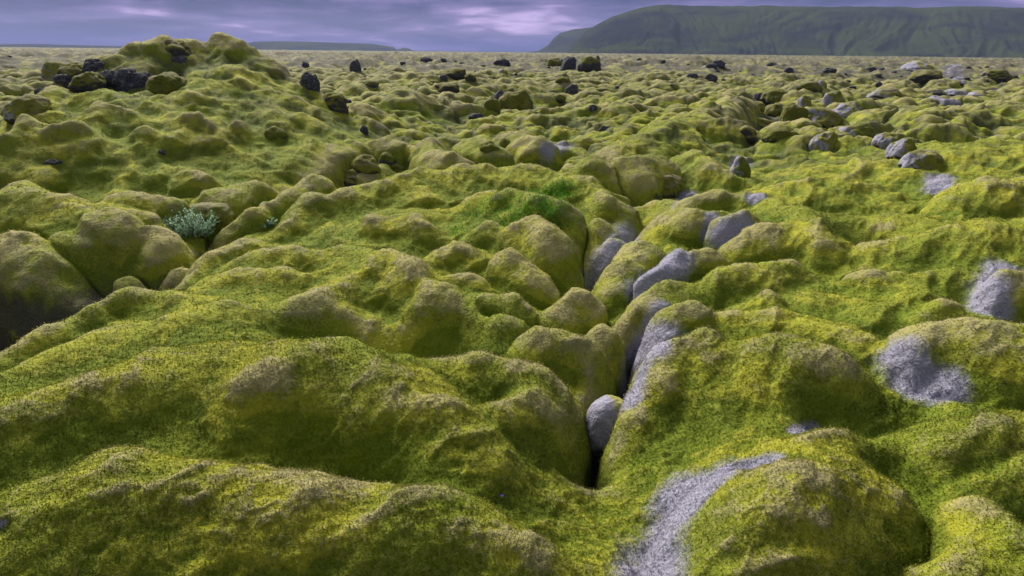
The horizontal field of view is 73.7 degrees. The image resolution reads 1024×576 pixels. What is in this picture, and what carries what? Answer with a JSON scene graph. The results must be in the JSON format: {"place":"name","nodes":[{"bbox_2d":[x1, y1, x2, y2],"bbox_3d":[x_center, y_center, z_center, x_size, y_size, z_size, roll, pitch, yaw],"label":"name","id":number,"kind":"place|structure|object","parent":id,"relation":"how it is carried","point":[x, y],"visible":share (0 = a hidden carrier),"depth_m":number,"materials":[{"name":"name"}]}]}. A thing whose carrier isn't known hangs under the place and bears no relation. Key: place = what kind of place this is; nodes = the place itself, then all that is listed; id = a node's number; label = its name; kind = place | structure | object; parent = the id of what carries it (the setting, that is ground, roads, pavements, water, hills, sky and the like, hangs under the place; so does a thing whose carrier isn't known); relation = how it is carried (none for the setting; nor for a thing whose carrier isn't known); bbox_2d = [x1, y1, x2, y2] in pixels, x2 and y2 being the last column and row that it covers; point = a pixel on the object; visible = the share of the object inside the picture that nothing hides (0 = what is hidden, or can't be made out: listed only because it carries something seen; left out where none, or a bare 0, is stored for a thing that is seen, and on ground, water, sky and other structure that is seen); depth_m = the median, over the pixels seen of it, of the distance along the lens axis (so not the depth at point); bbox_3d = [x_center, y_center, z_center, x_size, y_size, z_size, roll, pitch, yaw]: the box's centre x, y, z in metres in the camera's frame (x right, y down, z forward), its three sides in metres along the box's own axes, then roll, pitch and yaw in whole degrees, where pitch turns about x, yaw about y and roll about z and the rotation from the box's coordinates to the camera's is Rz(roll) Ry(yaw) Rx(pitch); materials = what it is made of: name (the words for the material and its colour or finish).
{"place":"outdoors","nodes":[
{"label":"outdoors","id":0,"kind":"place"},
{"bbox_2d":[0,44,122,47],"bbox_3d":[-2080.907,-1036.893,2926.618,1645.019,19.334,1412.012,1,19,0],"label":"hills","id":1,"kind":"structure","parent":0,"point":[49,46],"depth_m":2928.27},
{"bbox_2d":[247,41,464,51],"bbox_3d":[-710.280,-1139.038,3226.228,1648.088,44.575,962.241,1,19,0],"label":"hills","id":2,"kind":"structure","parent":0,"point":[281,45],"depth_m":3151.49,"materials":[{"name":"grey"}]},
{"bbox_2d":[0,32,1023,575],"bbox_3d":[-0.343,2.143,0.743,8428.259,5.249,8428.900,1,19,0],"label":"ground","id":3,"kind":"structure","parent":0,"point":[918,114],"depth_m":5.64,"materials":[{"name":"green plant"}]},
{"bbox_2d":[3,94,51,123],"bbox_3d":[-8.930,-3.223,12.638,0.866,0.713,0.701,1,19,0],"label":"mossy boulder","id":4,"kind":"object","parent":3,"relation":"on","point":[29,104],"visible":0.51,"depth_m":12.38,"materials":[{"name":"green plant"}]},
{"bbox_2d":[34,88,43,94],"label":"lava rock","id":5,"kind":"object","parent":3,"relation":"on","point":[37,90],"visible":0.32,"depth_m":30.30,"materials":[{"name":"grey stone"}]},
{"bbox_2d":[41,61,63,78],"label":"mossy boulder","id":6,"kind":"object","parent":3,"relation":"on","point":[49,69],"visible":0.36,"depth_m":39.61,"materials":[{"name":"green plant"}]},
{"bbox_2d":[43,159,62,164],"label":"lava rock","id":7,"kind":"object","parent":3,"relation":"on","point":[52,161],"visible":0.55,"depth_m":10.60,"materials":[{"name":"grey stone"}]},
{"bbox_2d":[53,74,71,87],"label":"lava rock","id":8,"kind":"object","parent":3,"relation":"on","point":[64,80],"visible":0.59,"depth_m":14.04,"materials":[{"name":"grey stone"}]},
{"bbox_2d":[57,61,82,77],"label":"mossy boulder","id":9,"kind":"object","parent":3,"relation":"on","point":[71,69],"visible":0.22,"depth_m":14.20,"materials":[{"name":"green plant"}]},
{"bbox_2d":[68,71,106,92],"bbox_3d":[-8.448,-4.005,13.654,0.751,0.589,0.680,-5,16,23],"label":"mossy boulder","id":10,"kind":"object","parent":3,"relation":"on","point":[86,81],"visible":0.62,"depth_m":13.39,"materials":[{"name":"green plant"}]},
{"bbox_2d":[82,58,105,72],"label":"lava rock","id":11,"kind":"object","parent":3,"relation":"on","point":[91,64],"visible":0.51,"depth_m":14.05,"materials":[{"name":"black stone"}]},
{"bbox_2d":[97,70,117,86],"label":"lava rock","id":12,"kind":"object","parent":3,"relation":"on","point":[108,75],"visible":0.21,"depth_m":13.80,"materials":[{"name":"grey stone"}]},
{"bbox_2d":[111,67,138,91],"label":"lava rock","id":13,"kind":"object","parent":3,"relation":"on","point":[122,78],"visible":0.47,"depth_m":13.73,"materials":[{"name":"grey stone"}]},
{"bbox_2d":[131,71,151,88],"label":"lava rock","id":14,"kind":"object","parent":3,"relation":"on","point":[140,80],"visible":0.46,"depth_m":13.77,"materials":[{"name":"grey stone"}]},
{"bbox_2d":[155,149,165,154],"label":"lava rock","id":15,"kind":"object","parent":3,"relation":"on","point":[162,151],"visible":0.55,"depth_m":11.24,"materials":[{"name":"grey stone"}]},
{"bbox_2d":[145,72,187,94],"bbox_3d":[-6.952,-3.991,13.803,0.909,0.728,0.795,1,19,0],"label":"mossy boulder","id":16,"kind":"object","parent":3,"relation":"on","point":[165,83],"visible":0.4,"depth_m":13.49,"materials":[{"name":"green plant"}]},
{"bbox_2d":[164,39,190,55],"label":"mossy boulder","id":17,"kind":"object","parent":3,"relation":"on","point":[176,47],"visible":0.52,"depth_m":14.68,"materials":[{"name":"green plant"}]},
{"bbox_2d":[171,55,186,63],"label":"lava rock","id":18,"kind":"object","parent":3,"relation":"on","point":[181,59],"visible":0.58,"depth_m":14.61,"materials":[{"name":"grey stone"}]},
{"bbox_2d":[161,204,218,238],"bbox_3d":[-4.269,-0.867,9.051,0.768,0.474,0.562,1,19,0],"label":"willow shrub","id":19,"kind":"object","parent":3,"relation":"on","point":[196,228],"visible":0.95,"depth_m":8.99,"materials":[{"name":"green plant"}]},
{"bbox_2d":[190,202,234,230],"bbox_3d":[-4.208,-0.938,9.601,0.811,0.568,0.667,-2,18,11],"label":"mossy boulder","id":20,"kind":"object","parent":3,"relation":"on","point":[224,213],"visible":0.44,"depth_m":9.31,"materials":[{"name":"green plant"}]},
{"bbox_2d":[261,217,277,228],"bbox_3d":[-3.369,-0.882,9.199,0.395,0.195,0.304,1,19,0],"label":"willow shrub","id":21,"kind":"object","parent":3,"relation":"on","point":[268,224],"visible":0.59,"depth_m":9.15,"materials":[{"name":"green plant"}]},
{"bbox_2d":[264,126,287,139],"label":"mossy boulder","id":22,"kind":"object","parent":3,"relation":"on","point":[273,132],"visible":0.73,"depth_m":12.53,"materials":[{"name":"green plant"}]},
{"bbox_2d":[302,62,308,66],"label":"lava rock","id":23,"kind":"object","parent":3,"relation":"on","point":[305,64],"visible":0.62,"depth_m":65.69,"materials":[{"name":"black stone"}]},
{"bbox_2d":[299,71,319,91],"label":"lava rock","id":24,"kind":"object","parent":3,"relation":"on","point":[309,81],"visible":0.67,"depth_m":15.25,"materials":[{"name":"grey stone"}]},
{"bbox_2d":[323,92,348,114],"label":"mossy boulder","id":25,"kind":"object","parent":3,"relation":"on","point":[335,102],"visible":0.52,"depth_m":15.05,"materials":[{"name":"green plant"}]},
{"bbox_2d":[343,169,358,186],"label":"mossy boulder","id":26,"kind":"object","parent":3,"relation":"on","point":[349,180],"visible":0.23,"depth_m":12.47,"materials":[{"name":"green plant"}]},
{"bbox_2d":[349,59,361,72],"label":"lava rock","id":27,"kind":"object","parent":3,"relation":"on","point":[355,66],"visible":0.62,"depth_m":51.66,"materials":[{"name":"black stone"}]},
{"bbox_2d":[360,125,368,135],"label":"lava rock","id":28,"kind":"object","parent":3,"relation":"on","point":[364,129],"visible":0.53,"depth_m":14.68,"materials":[{"name":"grey stone"}]},
{"bbox_2d":[350,154,380,173],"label":"mossy boulder","id":29,"kind":"object","parent":3,"relation":"on","point":[365,164],"visible":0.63,"depth_m":12.51,"materials":[{"name":"green plant"}]},
{"bbox_2d":[362,80,378,87],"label":"mossy boulder","id":30,"kind":"object","parent":3,"relation":"on","point":[372,83],"visible":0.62,"depth_m":38.38,"materials":[{"name":"green plant"}]},
{"bbox_2d":[378,152,395,165],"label":"mossy boulder","id":31,"kind":"object","parent":3,"relation":"on","point":[387,158],"visible":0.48,"depth_m":13.27,"materials":[{"name":"green plant"}]},
{"bbox_2d":[390,163,404,172],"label":"mossy boulder","id":32,"kind":"object","parent":3,"relation":"on","point":[397,167],"visible":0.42,"depth_m":13.29,"materials":[{"name":"green plant"}]},
{"bbox_2d":[420,57,432,61],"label":"lava rock","id":33,"kind":"object","parent":3,"relation":"on","point":[426,59],"visible":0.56,"depth_m":86.38,"materials":[{"name":"grey stone"}]},
{"bbox_2d":[440,74,447,80],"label":"lava rock","id":34,"kind":"object","parent":3,"relation":"on","point":[443,77],"visible":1,"depth_m":46.28,"materials":[{"name":"grey stone"}]},
{"bbox_2d":[434,82,459,92],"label":"mossy boulder","id":35,"kind":"object","parent":3,"relation":"on","point":[453,87],"visible":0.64,"depth_m":34.15,"materials":[{"name":"green plant"}]},
{"bbox_2d":[445,67,465,79],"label":"mossy boulder","id":36,"kind":"object","parent":3,"relation":"on","point":[455,73],"visible":0.81,"depth_m":46.84,"materials":[{"name":"green plant"}]},
{"bbox_2d":[464,73,475,81],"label":"mossy boulder","id":37,"kind":"object","parent":3,"relation":"on","point":[469,77],"visible":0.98,"depth_m":37.49,"materials":[{"name":"green plant"}]},
{"bbox_2d":[468,113,483,118],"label":"lava rock","id":38,"kind":"object","parent":3,"relation":"on","point":[474,115],"visible":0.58,"depth_m":22.39,"materials":[{"name":"black stone"}]},
{"bbox_2d":[479,141,499,152],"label":"mossy boulder","id":39,"kind":"object","parent":3,"relation":"on","point":[488,146],"visible":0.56,"depth_m":13.03,"materials":[{"name":"green plant"}]},
{"bbox_2d":[483,96,500,114],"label":"mossy boulder","id":40,"kind":"object","parent":3,"relation":"on","point":[491,103],"visible":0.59,"depth_m":23.42,"materials":[{"name":"green plant"}]},
{"bbox_2d":[493,90,503,99],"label":"lava rock","id":41,"kind":"object","parent":3,"relation":"on","point":[498,95],"visible":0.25,"depth_m":30.22,"materials":[{"name":"grey stone"}]},
{"bbox_2d":[493,59,509,65],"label":"lava rock","id":42,"kind":"object","parent":3,"relation":"on","point":[502,61],"visible":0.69,"depth_m":74.56,"materials":[{"name":"grey stone"}]},
{"bbox_2d":[499,69,507,74],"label":"mossy boulder","id":43,"kind":"object","parent":3,"relation":"on","point":[503,71],"visible":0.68,"depth_m":59.55,"materials":[{"name":"green plant"}]},
{"bbox_2d":[499,138,509,147],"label":"mossy boulder","id":44,"kind":"object","parent":3,"relation":"on","point":[504,142],"visible":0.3,"depth_m":14.61,"materials":[{"name":"green plant"}]},
{"bbox_2d":[498,90,530,110],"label":"mossy boulder","id":45,"kind":"object","parent":3,"relation":"on","point":[519,100],"visible":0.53,"depth_m":28.86,"materials":[{"name":"green plant"}]},
{"bbox_2d":[546,57,561,66],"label":"mossy boulder","id":46,"kind":"object","parent":3,"relation":"on","point":[554,61],"visible":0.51,"depth_m":84.67,"materials":[{"name":"green plant"}]},
{"bbox_2d":[553,94,565,102],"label":"mossy boulder","id":47,"kind":"object","parent":3,"relation":"on","point":[560,98],"visible":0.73,"depth_m":32.25,"materials":[{"name":"green plant"}]},
{"bbox_2d":[555,76,569,82],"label":"mossy boulder","id":48,"kind":"object","parent":3,"relation":"on","point":[560,79],"visible":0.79,"depth_m":41.61,"materials":[{"name":"green plant"}]},
{"bbox_2d":[560,56,576,70],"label":"lava rock","id":49,"kind":"object","parent":3,"relation":"on","point":[568,62],"visible":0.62,"depth_m":70.81,"materials":[{"name":"grey stone"}]},
{"bbox_2d":[564,84,577,94],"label":"lava rock","id":50,"kind":"object","parent":3,"relation":"on","point":[571,89],"visible":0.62,"depth_m":39.74,"materials":[{"name":"grey stone"}]},
{"bbox_2d":[577,56,600,72],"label":"mossy boulder","id":51,"kind":"object","parent":3,"relation":"on","point":[586,64],"visible":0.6,"depth_m":63.97,"materials":[{"name":"green plant"}]},
{"bbox_2d":[588,104,597,111],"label":"lava rock","id":52,"kind":"object","parent":3,"relation":"on","point":[592,108],"visible":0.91,"depth_m":22.52,"materials":[{"name":"black stone"}]},
{"bbox_2d":[595,88,607,91],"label":"mossy boulder","id":53,"kind":"object","parent":3,"relation":"on","point":[601,89],"visible":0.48,"depth_m":32.91,"materials":[{"name":"green plant"}]},
{"bbox_2d":[599,125,607,131],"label":"lava rock","id":54,"kind":"object","parent":3,"relation":"on","point":[603,128],"visible":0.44,"depth_m":19.70,"materials":[{"name":"black stone"}]},
{"bbox_2d":[585,395,623,463],"bbox_3d":[0.667,0.954,4.576,0.357,0.488,0.336,1,19,0],"label":"mossy boulder","id":55,"kind":"object","parent":3,"relation":"on","point":[602,413],"visible":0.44,"depth_m":4.46,"materials":[{"name":"grey stone"}]},
{"bbox_2d":[605,127,614,132],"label":"mossy boulder","id":56,"kind":"object","parent":3,"relation":"on","point":[610,130],"visible":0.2,"depth_m":19.16,"materials":[{"name":"green plant"}]},
{"bbox_2d":[627,205,639,220],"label":"mossy boulder","id":57,"kind":"object","parent":3,"relation":"on","point":[635,211],"visible":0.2,"depth_m":9.51,"materials":[{"name":"green plant"}]},
{"bbox_2d":[632,103,643,111],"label":"mossy boulder","id":58,"kind":"object","parent":3,"relation":"on","point":[639,107],"visible":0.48,"depth_m":25.10,"materials":[{"name":"green plant"}]},
{"bbox_2d":[663,172,682,198],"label":"mossy boulder","id":59,"kind":"object","parent":3,"relation":"on","point":[672,185],"visible":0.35,"depth_m":11.43,"materials":[{"name":"green plant"}]},
{"bbox_2d":[686,73,697,78],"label":"lava rock","id":60,"kind":"object","parent":3,"relation":"on","point":[693,75],"visible":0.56,"depth_m":50.07,"materials":[{"name":"grey stone"}]},
{"bbox_2d":[705,63,716,69],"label":"lava rock","id":61,"kind":"object","parent":3,"relation":"on","point":[711,65],"visible":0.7,"depth_m":68.72,"materials":[{"name":"black stone"}]},
{"bbox_2d":[705,73,717,82],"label":"lava rock","id":62,"kind":"object","parent":3,"relation":"on","point":[711,77],"visible":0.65,"depth_m":50.46,"materials":[{"name":"grey stone"}]},
{"bbox_2d":[711,60,725,67],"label":"lava rock","id":63,"kind":"object","parent":3,"relation":"on","point":[720,63],"visible":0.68,"depth_m":69.54,"materials":[{"name":"grey stone"}]},
{"bbox_2d":[730,156,750,177],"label":"mossy boulder","id":64,"kind":"object","parent":3,"relation":"on","point":[740,166],"visible":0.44,"depth_m":12.40,"materials":[{"name":"grey stone"}]},
{"bbox_2d":[739,125,757,144],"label":"mossy boulder","id":65,"kind":"object","parent":3,"relation":"on","point":[749,133],"visible":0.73,"depth_m":16.44,"materials":[{"name":"green plant"}]},
{"bbox_2d":[754,93,762,100],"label":"lava rock","id":66,"kind":"object","parent":3,"relation":"on","point":[757,96],"visible":0.37,"depth_m":40.61,"materials":[{"name":"black stone"}]},
{"bbox_2d":[755,101,764,111],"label":"mossy boulder","id":67,"kind":"object","parent":3,"relation":"on","point":[760,104],"visible":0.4,"depth_m":30.13,"materials":[{"name":"green plant"}]},
{"bbox_2d":[758,118,772,128],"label":"mossy boulder","id":68,"kind":"object","parent":3,"relation":"on","point":[763,122],"visible":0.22,"depth_m":27.99,"materials":[{"name":"green plant"}]},
{"bbox_2d":[760,89,787,104],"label":"mossy boulder","id":69,"kind":"object","parent":3,"relation":"on","point":[772,96],"visible":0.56,"depth_m":37.09,"materials":[{"name":"green plant"}]},
{"bbox_2d":[764,102,784,116],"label":"mossy boulder","id":70,"kind":"object","parent":3,"relation":"on","point":[775,109],"visible":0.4,"depth_m":31.57,"materials":[{"name":"green plant"}]},
{"bbox_2d":[761,124,798,142],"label":"mossy boulder","id":71,"kind":"object","parent":3,"relation":"on","point":[775,133],"visible":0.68,"depth_m":15.68,"materials":[{"name":"green plant"}]},
{"bbox_2d":[783,67,792,72],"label":"lava rock","id":72,"kind":"object","parent":3,"relation":"on","point":[788,70],"visible":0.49,"depth_m":67.08,"materials":[{"name":"black stone"}]},
{"bbox_2d":[779,102,808,121],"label":"mossy boulder","id":73,"kind":"object","parent":3,"relation":"on","point":[792,111],"visible":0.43,"depth_m":18.88,"materials":[{"name":"green plant"}]},
{"bbox_2d":[797,95,811,106],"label":"mossy boulder","id":74,"kind":"object","parent":3,"relation":"on","point":[804,101],"visible":0.47,"depth_m":28.70,"materials":[{"name":"grey stone"}]},
{"bbox_2d":[799,81,822,92],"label":"mossy boulder","id":75,"kind":"object","parent":3,"relation":"on","point":[814,86],"visible":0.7,"depth_m":37.94,"materials":[{"name":"green plant"}]},
{"bbox_2d":[818,80,826,87],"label":"mossy boulder","id":76,"kind":"object","parent":3,"relation":"on","point":[822,83],"visible":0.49,"depth_m":38.59,"materials":[{"name":"grey stone"}]},
{"bbox_2d":[808,131,837,150],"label":"mossy boulder","id":77,"kind":"object","parent":3,"relation":"on","point":[826,141],"visible":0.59,"depth_m":15.22,"materials":[{"name":"grey stone"}]},
{"bbox_2d":[807,107,843,129],"bbox_3d":[8.948,-4.813,19.709,1.243,0.827,1.048,1,19,0],"label":"mossy boulder","id":78,"kind":"object","parent":3,"relation":"on","point":[826,118],"visible":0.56,"depth_m":19.33,"materials":[{"name":"green plant"}]},
{"bbox_2d":[822,67,836,72],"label":"lava rock","id":79,"kind":"object","parent":3,"relation":"on","point":[828,69],"visible":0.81,"depth_m":61.14,"materials":[{"name":"grey stone"}]},
{"bbox_2d":[822,90,845,104],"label":"mossy boulder","id":80,"kind":"object","parent":3,"relation":"on","point":[836,96],"visible":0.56,"depth_m":30.19,"materials":[{"name":"green plant"}]},
{"bbox_2d":[837,131,852,137],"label":"mossy boulder","id":81,"kind":"object","parent":3,"relation":"on","point":[841,133],"visible":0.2,"depth_m":16.12,"materials":[{"name":"green plant"}]},
{"bbox_2d":[833,103,857,118],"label":"mossy boulder","id":82,"kind":"object","parent":3,"relation":"on","point":[844,110],"visible":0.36,"depth_m":26.03,"materials":[{"name":"grey stone"}]},
{"bbox_2d":[838,122,875,137],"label":"mossy boulder","id":83,"kind":"object","parent":3,"relation":"on","point":[861,129],"visible":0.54,"depth_m":16.51,"materials":[{"name":"green plant"}]},
{"bbox_2d":[866,67,876,71],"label":"lava rock","id":84,"kind":"object","parent":3,"relation":"on","point":[870,69],"visible":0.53,"depth_m":71.08,"materials":[{"name":"grey stone"}]},
{"bbox_2d":[866,86,902,99],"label":"mossy boulder","id":85,"kind":"object","parent":3,"relation":"on","point":[883,92],"visible":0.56,"depth_m":33.51,"materials":[{"name":"grey stone"}]},
{"bbox_2d":[871,132,906,148],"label":"mossy boulder","id":86,"kind":"object","parent":3,"relation":"on","point":[884,140],"visible":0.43,"depth_m":14.99,"materials":[{"name":"grey stone"}]},
{"bbox_2d":[885,137,916,159],"bbox_3d":[6.920,-2.368,12.121,0.528,0.610,0.480,6,16,-23],"label":"mossy boulder","id":87,"kind":"object","parent":3,"relation":"on","point":[900,148],"visible":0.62,"depth_m":11.93,"materials":[{"name":"grey stone"}]},
{"bbox_2d":[900,61,934,71],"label":"mossy boulder","id":88,"kind":"object","parent":3,"relation":"on","point":[912,66],"visible":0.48,"depth_m":71.36,"materials":[{"name":"grey stone"}]},
{"bbox_2d":[898,149,943,169],"bbox_3d":[6.851,-2.022,11.482,0.724,0.603,0.629,-11,22,-30],"label":"mossy boulder","id":89,"kind":"object","parent":3,"relation":"on","point":[928,159],"visible":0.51,"depth_m":11.27,"materials":[{"name":"green plant"}]},
{"bbox_2d":[907,69,943,84],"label":"mossy boulder","id":90,"kind":"object","parent":3,"relation":"on","point":[921,76],"visible":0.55,"depth_m":49.78,"materials":[{"name":"green plant"}]},
{"bbox_2d":[926,89,946,95],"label":"lava rock","id":91,"kind":"object","parent":3,"relation":"on","point":[938,92],"visible":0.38,"depth_m":42.16,"materials":[{"name":"grey stone"}]},
{"bbox_2d":[945,88,973,96],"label":"mossy boulder","id":92,"kind":"object","parent":3,"relation":"on","point":[955,92],"visible":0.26,"depth_m":42.85,"materials":[{"name":"grey stone"}]},
{"bbox_2d":[967,91,988,96],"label":"mossy boulder","id":93,"kind":"object","parent":3,"relation":"on","point":[976,93],"visible":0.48,"depth_m":37.70,"materials":[{"name":"grey stone"}]},
{"bbox_2d":[980,69,1014,82],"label":"mossy boulder","id":94,"kind":"object","parent":3,"relation":"on","point":[997,75],"visible":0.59,"depth_m":53.89,"materials":[{"name":"green plant"}]},
{"bbox_2d":[0,0,1023,51],"label":"sky","id":95,"kind":"structure","parent":0,"point":[415,25],"materials":[{"name":"purple"}]},
{"bbox_2d":[445,177,597,258],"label":"grass","id":96,"kind":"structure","parent":0,"point":[542,203],"depth_m":8.10,"materials":[{"name":"green plant"}]},
{"bbox_2d":[528,27,591,52],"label":"mountain","id":97,"kind":"structure","parent":0,"point":[563,42],"depth_m":2635.01,"materials":[{"name":"green plant"}]},
{"bbox_2d":[567,4,1023,57],"bbox_3d":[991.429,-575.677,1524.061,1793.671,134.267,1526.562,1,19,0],"label":"mountain","id":98,"kind":"structure","parent":0,"point":[975,31],"depth_m":1521.92,"materials":[{"name":"green plant"}]}
]}

